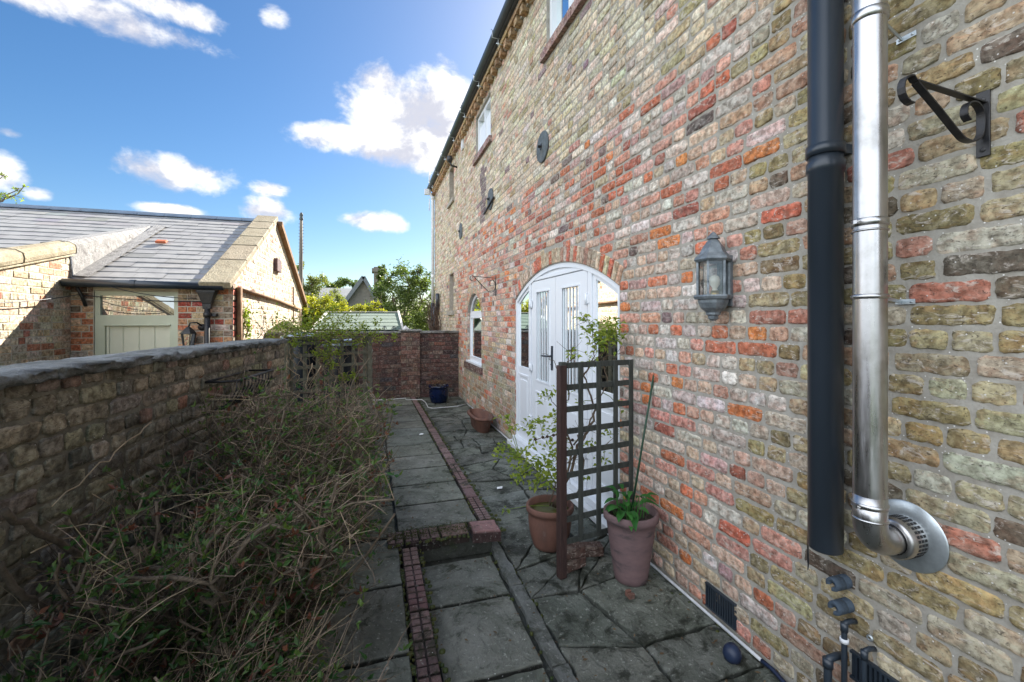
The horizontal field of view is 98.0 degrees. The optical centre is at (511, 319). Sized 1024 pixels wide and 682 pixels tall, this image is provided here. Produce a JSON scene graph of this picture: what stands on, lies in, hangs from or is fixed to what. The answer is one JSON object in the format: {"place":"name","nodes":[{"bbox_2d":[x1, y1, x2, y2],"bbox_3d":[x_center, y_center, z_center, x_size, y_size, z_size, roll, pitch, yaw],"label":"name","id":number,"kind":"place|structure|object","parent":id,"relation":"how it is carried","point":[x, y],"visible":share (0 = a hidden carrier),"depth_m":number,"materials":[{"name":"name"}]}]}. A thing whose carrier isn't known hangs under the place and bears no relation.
{"place":"outdoors","nodes":[
{"label":"outdoors","id":0,"kind":"place"},
{"bbox_2d":[68,535,352,681],"bbox_3d":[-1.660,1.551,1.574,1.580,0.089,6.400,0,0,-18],"label":"soil bed","id":1,"kind":"object","parent":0,"point":[148,670],"visible":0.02,"depth_m":1.99,"materials":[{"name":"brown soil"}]},
{"bbox_2d":[0,363,335,681],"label":"cut branches","id":2,"kind":"object","parent":1,"relation":"on","point":[12,519],"visible":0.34,"depth_m":1.74,"materials":[{"name":"brown plant"}]},
{"bbox_2d":[0,413,400,681],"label":"twiggy shrub","id":3,"kind":"object","parent":1,"relation":"on","point":[253,530],"visible":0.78,"depth_m":1.74,"materials":[{"name":"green plant"}]},
{"bbox_2d":[0,533,415,681],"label":"twiggy shrub","id":4,"kind":"object","parent":1,"relation":"on","point":[275,663],"visible":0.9,"depth_m":1.49,"materials":[{"name":"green plant"}]},
{"bbox_2d":[142,350,402,579],"bbox_3d":[-1.431,0.893,3.001,1.335,1.352,2.320,0,0,-18],"label":"twiggy shrub","id":5,"kind":"object","parent":1,"relation":"on","point":[328,455],"visible":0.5,"depth_m":2.71,"materials":[{"name":"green plant"}]},
{"bbox_2d":[261,378,381,473],"bbox_3d":[-1.726,1.071,4.039,1.117,0.990,1.846,0,0,-18],"label":"twiggy shrub","id":6,"kind":"object","parent":1,"relation":"on","point":[324,420],"visible":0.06,"depth_m":3.92,"materials":[{"name":"brown plant"}]},
{"bbox_2d":[0,0,504,314],"label":"sky","id":7,"kind":"structure","parent":0,"point":[339,114],"materials":[{"name":"blue"}]},
{"bbox_2d":[306,276,373,319],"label":"house","id":8,"kind":"structure","parent":0,"point":[359,292],"depth_m":37.88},
{"bbox_2d":[310,311,403,331],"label":"garden shed","id":9,"kind":"structure","parent":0,"point":[390,319],"depth_m":11.32,"materials":[{"name":"white wood"}]},
{"bbox_2d":[325,397,476,545],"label":"path","id":10,"kind":"structure","parent":0,"point":[435,498],"depth_m":4.05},
{"bbox_2d":[322,339,359,409],"bbox_3d":[-2.475,0.920,6.454,0.510,1.320,0.510,0,0,-18],"label":"trellis","id":11,"kind":"object","parent":10,"relation":"on","point":[348,348],"visible":0.16,"depth_m":6.27,"materials":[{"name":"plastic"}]},
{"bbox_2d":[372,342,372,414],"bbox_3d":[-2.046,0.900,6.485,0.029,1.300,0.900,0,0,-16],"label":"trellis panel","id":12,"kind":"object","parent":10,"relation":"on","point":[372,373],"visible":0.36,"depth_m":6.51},
{"bbox_2d":[289,540,549,681],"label":"path","id":13,"kind":"structure","parent":0,"point":[477,615],"depth_m":2.26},
{"bbox_2d":[327,397,765,681],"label":"paving bed","id":14,"kind":"object","parent":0,"point":[470,549],"depth_m":2.99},
{"bbox_2d":[491,542,577,681],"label":"concrete strip","id":15,"kind":"object","parent":14,"relation":"on","point":[556,662],"visible":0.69,"depth_m":2.35,"materials":[{"name":"grey concrete"}]},
{"bbox_2d":[418,397,779,681],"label":"crazy paving","id":16,"kind":"structure","parent":0,"point":[620,655],"depth_m":2.49,"materials":[{"name":"grey stone"}]},
{"bbox_2d":[428,384,449,402],"bbox_3d":[-1.417,1.431,8.634,0.410,0.331,0.410,0,0,-18],"label":"blue pot","id":17,"kind":"object","parent":16,"relation":"on","point":[439,394],"visible":0.91,"depth_m":8.48,"materials":[{"name":"ceramic"}]},
{"bbox_2d":[428,378,447,388],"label":"withered plant","id":18,"kind":"object","parent":17,"relation":"on","point":[442,383],"visible":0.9,"depth_m":8.63,"materials":[{"name":"brown plant"}]},
{"bbox_2d":[467,408,493,432],"bbox_3d":[-0.471,1.491,6.583,0.323,0.218,0.796,0,0,-18],"label":"oblong planter","id":19,"kind":"object","parent":16,"relation":"on","point":[481,419],"visible":1,"depth_m":6.39,"materials":[{"name":"ceramic"}]},
{"bbox_2d":[282,400,777,681],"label":"paving debris","id":20,"kind":"object","parent":16,"relation":"on","point":[585,659],"visible":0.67,"depth_m":2.39,"materials":[{"name":"brown plant"}]},
{"bbox_2d":[526,494,573,552],"bbox_3d":[0.268,1.448,3.157,0.340,0.296,0.340,0,0,-18],"label":"terracotta pot","id":21,"kind":"object","parent":16,"relation":"on","point":[542,521],"visible":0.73,"depth_m":3.05,"materials":[{"name":"brown ceramic"}]},
{"bbox_2d":[492,312,627,514],"bbox_3d":[0.278,0.659,3.190,1.038,1.427,0.534,0,0,21],"label":"climbing shrub","id":22,"kind":"object","parent":21,"relation":"in","point":[548,462],"visible":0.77,"depth_m":3.13,"materials":[{"name":"green plant"}]},
{"bbox_2d":[387,399,753,681],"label":"moss","id":23,"kind":"object","parent":16,"relation":"on","point":[410,653],"visible":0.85,"depth_m":2.90,"materials":[{"name":"green plant"}]},
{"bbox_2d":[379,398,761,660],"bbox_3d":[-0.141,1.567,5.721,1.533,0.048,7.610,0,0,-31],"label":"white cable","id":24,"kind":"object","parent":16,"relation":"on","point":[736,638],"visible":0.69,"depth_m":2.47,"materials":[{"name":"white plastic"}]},
{"bbox_2d":[567,556,585,573],"bbox_3d":[0.387,1.566,2.880,0.170,0.065,0.090,0,0,-35],"label":"loose brick","id":25,"kind":"object","parent":16,"relation":"on","point":[575,564],"visible":0.44,"depth_m":2.84,"materials":[{"name":"red brick"}]},
{"bbox_2d":[567,541,585,560],"bbox_3d":[0.384,1.498,2.889,0.170,0.065,0.090,0,0,-26],"label":"loose brick","id":26,"kind":"object","parent":25,"relation":"on","point":[575,550],"visible":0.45,"depth_m":2.86,"materials":[{"name":"red brick"}]},
{"bbox_2d":[581,541,603,556],"bbox_3d":[0.530,1.566,3.040,0.170,0.065,0.090,0,0,-6],"label":"loose brick","id":27,"kind":"object","parent":16,"relation":"on","point":[594,548],"visible":0.56,"depth_m":3.00,"materials":[{"name":"red brick"}]},
{"bbox_2d":[556,359,632,579],"bbox_3d":[0.552,0.931,2.893,0.596,1.337,0.046,0,0,-27],"label":"trellis panel","id":28,"kind":"object","parent":16,"relation":"on","point":[563,519],"visible":0.84,"depth_m":2.83,"materials":[{"name":"brown wood"}]},
{"bbox_2d":[625,589,634,599],"bbox_3d":[0.680,1.583,2.564,0.036,0.034,0.056,0,0,-18],"label":"pot foot","id":29,"kind":"object","parent":16,"relation":"on","point":[629,595],"visible":1,"depth_m":2.55},
{"bbox_2d":[603,499,658,586],"bbox_3d":[0.733,1.383,2.748,0.336,0.426,0.336,0,0,-18],"label":"terracotta pot","id":30,"kind":"object","parent":16,"relation":"on","point":[631,553],"visible":0.9,"depth_m":2.64,"materials":[{"name":"ceramic"}]},
{"bbox_2d":[602,484,658,531],"bbox_3d":[0.716,1.136,2.715,0.352,0.181,0.394,0,0,-18],"label":"broad leaf plant","id":31,"kind":"object","parent":30,"relation":"in","point":[633,517],"visible":0.94,"depth_m":2.71,"materials":[{"name":"green plant"}]},
{"bbox_2d":[630,372,653,510],"bbox_3d":[0.841,0.779,2.860,0.232,0.925,0.013,0,0,-31],"label":"garden cane","id":32,"kind":"object","parent":30,"relation":"in","point":[642,443],"visible":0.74,"depth_m":2.85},
{"bbox_2d":[722,642,741,663],"bbox_3d":[1.035,1.562,2.093,0.084,0.075,0.084,0,0,-18],"label":"round cap","id":33,"kind":"object","parent":16,"relation":"on","point":[731,651],"visible":1,"depth_m":2.07,"materials":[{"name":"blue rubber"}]},
{"bbox_2d":[760,659,785,681],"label":"dark cable","id":34,"kind":"object","parent":16,"relation":"on","point":[773,670],"visible":1,"depth_m":2.01,"materials":[{"name":"blue rubber"}]},
{"label":"ground","id":35,"kind":"structure","parent":0,"visible":0},
{"bbox_2d":[0,172,28,203],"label":"lime tree","id":36,"kind":"object","parent":35,"relation":"on","point":[5,196],"visible":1,"depth_m":10.06,"materials":[{"name":"green plant"}]},
{"bbox_2d":[0,338,289,681],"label":"garden wall","id":37,"kind":"structure","parent":35,"relation":"on","point":[62,421],"depth_m":2.00,"materials":[{"name":"brick"}]},
{"bbox_2d":[204,369,273,414],"bbox_3d":[-2.028,0.527,3.355,0.205,0.230,0.723,0,0,-10],"label":"hayrack planter","id":38,"kind":"object","parent":37,"relation":"attached to","point":[237,399],"visible":0.65,"depth_m":3.29,"materials":[{"name":"black metal"}]},
{"bbox_2d":[0,203,307,365],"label":"outbuilding","id":39,"kind":"structure","parent":35,"relation":"on","point":[217,266],"depth_m":6.27,"materials":[{"name":"brick"}]},
{"bbox_2d":[0,287,200,302],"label":"slack cable","id":40,"kind":"object","parent":39,"relation":"attached to","point":[110,297],"visible":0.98,"depth_m":5.92,"materials":[{"name":"black plastic"}]},
{"bbox_2d":[106,326,169,353],"bbox_3d":[-5.116,1.014,6.128,0.724,1.853,0.075,0,0,-18],"label":"door","id":41,"kind":"structure","parent":39,"relation":"in","point":[119,339],"depth_m":6.10,"materials":[{"name":"beige paint"}]},
{"bbox_2d":[155,239,167,242],"bbox_3d":[-5.787,-1.292,7.350,0.150,0.070,0.098,0,0,-18],"label":"clay fragment","id":42,"kind":"object","parent":39,"relation":"on","point":[160,241],"visible":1,"depth_m":7.32,"materials":[{"name":"orange ceramic"}]},
{"bbox_2d":[180,322,203,345],"bbox_3d":[-4.433,0.235,6.164,0.173,0.420,0.296,0,0,13],"label":"wall lantern","id":43,"kind":"object","parent":39,"relation":"attached to","point":[188,335],"depth_m":6.09,"materials":[{"name":"black metal"}]},
{"bbox_2d":[243,286,278,339],"bbox_3d":[-4.543,-0.033,8.110,0.138,1.029,2.894,0,0,-20],"label":"wall creeper","id":44,"kind":"object","parent":39,"relation":"attached to","point":[246,315],"depth_m":6.95,"materials":[{"name":"green plant"}]},
{"bbox_2d":[264,321,308,338],"bbox_3d":[-4.498,0.960,9.067,0.982,1.880,1.600,0,0,-18],"label":"shrub","id":45,"kind":"object","parent":35,"relation":"on","point":[276,337],"visible":0.12,"depth_m":8.54,"materials":[{"name":"plant"}]},
{"bbox_2d":[280,333,315,420],"bbox_3d":[-3.040,0.875,6.381,0.510,1.410,0.510,0,0,-18],"label":"trellis","id":46,"kind":"object","parent":35,"relation":"on","point":[300,363],"visible":0.08,"depth_m":6.18,"materials":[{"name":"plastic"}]},
{"bbox_2d":[298,212,303,286],"bbox_3d":[-9.951,-1.682,20.978,0.223,6.764,0.221,0,0,27],"label":"telegraph pole","id":47,"kind":"object","parent":35,"relation":"on","point":[301,246],"visible":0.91,"depth_m":20.92,"materials":[{"name":"grey wood"}]},
{"bbox_2d":[296,261,346,306],"bbox_3d":[-10.734,-0.808,24.914,2.812,5.023,2.021,0,0,-18],"label":"feathery tree","id":48,"kind":"object","parent":35,"relation":"on","point":[310,289],"visible":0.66,"depth_m":24.80,"materials":[{"name":"green plant"}]},
{"bbox_2d":[304,410,368,434],"bbox_3d":[-2.196,1.463,5.432,0.889,0.354,1.719,0,0,-18],"label":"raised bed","id":49,"kind":"object","parent":35,"relation":"on","point":[336,419],"depth_m":5.82,"materials":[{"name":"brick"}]},
{"bbox_2d":[239,301,397,414],"bbox_3d":[-2.341,0.493,5.641,1.040,1.544,1.936,0,0,45],"label":"climbing shrub","id":50,"kind":"object","parent":49,"relation":"on","point":[305,332],"visible":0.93,"depth_m":5.56,"materials":[{"name":"green plant"}]},
{"bbox_2d":[284,334,371,424],"bbox_3d":[-2.322,0.900,5.685,1.082,1.400,0.059,0,0,-41],"label":"trellis panel","id":51,"kind":"object","parent":49,"relation":"on","point":[367,345],"visible":0.44,"depth_m":5.68,"materials":[{"name":"brown wood"}]},
{"bbox_2d":[316,276,357,287],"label":"distant tree","id":52,"kind":"object","parent":35,"relation":"on","point":[340,282],"visible":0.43,"depth_m":55.82,"materials":[{"name":"green plant"}]},
{"bbox_2d":[302,292,386,328],"bbox_3d":[-5.252,0.405,13.640,2.991,2.600,1.585,0,0,-18],"label":"golden hedge","id":53,"kind":"object","parent":35,"relation":"on","point":[323,300],"visible":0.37,"depth_m":13.50,"materials":[{"name":"yellow plant"}]},
{"bbox_2d":[265,329,458,403],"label":"back wall","id":54,"kind":"structure","parent":35,"relation":"on","point":[407,363],"depth_m":9.05,"materials":[{"name":"brick"}]},
{"bbox_2d":[372,267,386,306],"bbox_3d":[-8.695,-0.859,29.186,0.937,5.117,1.140,0,0,-18],"label":"chimney stack","id":55,"kind":"object","parent":35,"relation":"on","point":[375,270],"visible":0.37,"depth_m":28.68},
{"bbox_2d":[375,264,385,297],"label":"ivy","id":56,"kind":"object","parent":35,"relation":"on","point":[380,273],"visible":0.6,"depth_m":27.73,"materials":[{"name":"green plant"}]},
{"bbox_2d":[364,258,434,330],"bbox_3d":[-4.036,-0.345,15.998,3.294,4.105,3.011,0,0,-18],"label":"evergreen tree","id":57,"kind":"object","parent":35,"relation":"on","point":[408,296],"visible":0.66,"depth_m":16.20,"materials":[{"name":"green plant"}]},
{"bbox_2d":[387,397,500,681],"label":"brick edging","id":58,"kind":"object","parent":35,"relation":"on","point":[425,657],"visible":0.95,"depth_m":2.90,"materials":[{"name":"red brick"}]},
{"bbox_2d":[424,0,1023,681],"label":"brick house","id":59,"kind":"structure","parent":35,"relation":"on","point":[676,130],"depth_m":2.18,"materials":[{"name":"brick"}]},
{"bbox_2d":[425,295,440,330],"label":"dead creeper","id":60,"kind":"object","parent":59,"relation":"attached to","point":[430,321],"visible":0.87,"depth_m":11.96,"materials":[{"name":"brown plant"}]},
{"bbox_2d":[447,155,456,167],"bbox_3d":[-1.284,-3.385,9.546,0.229,0.252,0.127,0,0,-18],"label":"security lamp","id":61,"kind":"object","parent":59,"relation":"attached to","point":[449,159],"visible":1,"depth_m":9.50,"materials":[{"name":"black metal"}]},
{"bbox_2d":[458,223,461,238],"bbox_3d":[-1.082,-1.820,9.148,0.060,0.330,0.330,0,0,-18],"label":"pattress plate","id":62,"kind":"object","parent":59,"relation":"attached to","point":[460,231],"visible":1,"depth_m":9.12,"materials":[{"name":"grey metal"}]},
{"bbox_2d":[461,139,463,150],"bbox_3d":[-0.995,-3.534,8.935,0.034,0.240,0.160,0,0,-18],"label":"alarm box","id":63,"kind":"object","parent":59,"relation":"attached to","point":[462,144],"visible":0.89,"depth_m":8.87,"materials":[{"name":"white plastic"}]},
{"bbox_2d":[466,295,481,366],"bbox_3d":[-0.642,0.165,8.029,0.150,1.270,1.160,0,0,-18],"label":"window","id":64,"kind":"structure","parent":59,"relation":"in","point":[475,359],"depth_m":8.11,"materials":[{"name":"white plastic"}]},
{"bbox_2d":[470,275,495,295],"bbox_3d":[-0.426,-0.500,6.534,0.394,0.300,0.032,0,0,-18],"label":"hanging bracket","id":65,"kind":"object","parent":59,"relation":"attached to","point":[489,283],"visible":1,"depth_m":6.56,"materials":[{"name":"black metal"}]},
{"bbox_2d":[478,98,490,150],"bbox_3d":[-0.434,-3.185,7.386,0.140,0.710,1.030,0,0,-18],"label":"window","id":66,"kind":"structure","parent":59,"relation":"in","point":[484,120],"depth_m":7.41,"materials":[{"name":"white plastic"}]},
{"bbox_2d":[487,188,492,209],"bbox_3d":[-0.360,-1.860,6.859,0.060,0.330,0.330,0,0,-18],"label":"pattress plate","id":67,"kind":"object","parent":59,"relation":"attached to","point":[490,194],"visible":0.95,"depth_m":6.83,"materials":[{"name":"grey metal"}]},
{"bbox_2d":[483,196,494,214],"bbox_3d":[-0.362,-1.760,6.890,0.030,0.140,0.604,0,0,-18],"label":"iron bar","id":68,"kind":"object","parent":67,"relation":"on","point":[490,202],"visible":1,"depth_m":6.84,"materials":[{"name":"black metal"}]},
{"bbox_2d":[536,130,548,162],"bbox_3d":[0.301,-1.850,4.761,0.060,0.330,0.330,0,0,-18],"label":"pattress plate","id":69,"kind":"object","parent":59,"relation":"attached to","point":[542,145],"visible":1,"depth_m":4.74,"materials":[{"name":"grey metal"}]},
{"bbox_2d":[529,277,555,463],"bbox_3d":[0.321,0.518,4.876,0.150,1.905,0.752,0,0,-18],"label":"door","id":70,"kind":"structure","parent":59,"relation":"in","point":[543,303],"depth_m":4.83,"materials":[{"name":"white plastic"}]},
{"bbox_2d":[550,0,573,36],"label":"window","id":71,"kind":"structure","parent":59,"relation":"in","point":[558,8],"depth_m":4.64,"materials":[{"name":"white plastic"}]},
{"bbox_2d":[555,270,588,489],"bbox_3d":[0.573,0.518,4.162,0.098,1.905,0.749,0,0,-18],"label":"door","id":72,"kind":"structure","parent":59,"relation":"in","point":[572,296],"depth_m":4.13,"materials":[{"name":"white plastic"}]},
{"bbox_2d":[694,231,732,320],"bbox_3d":[1.032,-0.225,2.286,0.166,0.460,0.192,0,0,-18],"label":"wall lantern","id":73,"kind":"object","parent":59,"relation":"attached to","point":[716,302],"depth_m":2.26,"materials":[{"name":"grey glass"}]},
{"bbox_2d":[805,0,851,569],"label":"soil pipe","id":74,"kind":"object","parent":59,"relation":"attached to","point":[828,149],"visible":1,"depth_m":1.68,"materials":[{"name":"black plastic"}]},
{"bbox_2d":[822,651,840,681],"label":"overflow pipe","id":75,"kind":"object","parent":59,"relation":"attached to","point":[829,660],"visible":0.85,"depth_m":1.71,"materials":[{"name":"black plastic"}]},
{"bbox_2d":[826,574,852,591],"bbox_3d":[1.259,1.012,1.714,0.078,0.051,0.051,0,0,-18],"label":"pipe stub","id":76,"kind":"object","parent":59,"relation":"attached to","point":[840,582],"visible":1,"depth_m":1.70,"materials":[{"name":"grey plastic"}]},
{"bbox_2d":[827,597,854,615],"bbox_3d":[1.261,1.099,1.707,0.078,0.051,0.051,0,0,-18],"label":"pipe stub","id":77,"kind":"object","parent":59,"relation":"attached to","point":[843,605],"visible":1,"depth_m":1.69,"materials":[{"name":"grey plastic"}]},
{"bbox_2d":[839,618,857,681],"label":"overflow pipe","id":78,"kind":"object","parent":59,"relation":"attached to","point":[844,630],"visible":1,"depth_m":1.68,"materials":[{"name":"black plastic"}]},
{"bbox_2d":[860,646,876,681],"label":"overflow pipe","id":79,"kind":"object","parent":59,"relation":"attached to","point":[865,651],"visible":1,"depth_m":1.61,"materials":[{"name":"black plastic"}]},
{"bbox_2d":[866,634,873,641],"bbox_3d":[1.317,1.171,1.640,0.008,0.023,0.023,0,0,-18],"label":"cable grommet","id":80,"kind":"object","parent":59,"relation":"attached to","point":[871,639],"visible":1,"depth_m":1.64,"materials":[{"name":"metal"}]},
{"bbox_2d":[851,0,948,573],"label":"flue pipe","id":81,"kind":"object","parent":59,"relation":"attached to","point":[908,535],"visible":1,"depth_m":1.44,"materials":[{"name":"metal"}]},
{"bbox_2d":[897,74,990,157],"bbox_3d":[1.245,-0.588,1.284,0.363,0.195,0.032,0,0,-18],"label":"hanging bracket","id":82,"kind":"object","parent":59,"relation":"attached to","point":[980,103],"visible":1,"depth_m":1.30,"materials":[{"name":"black metal"}]}
]}

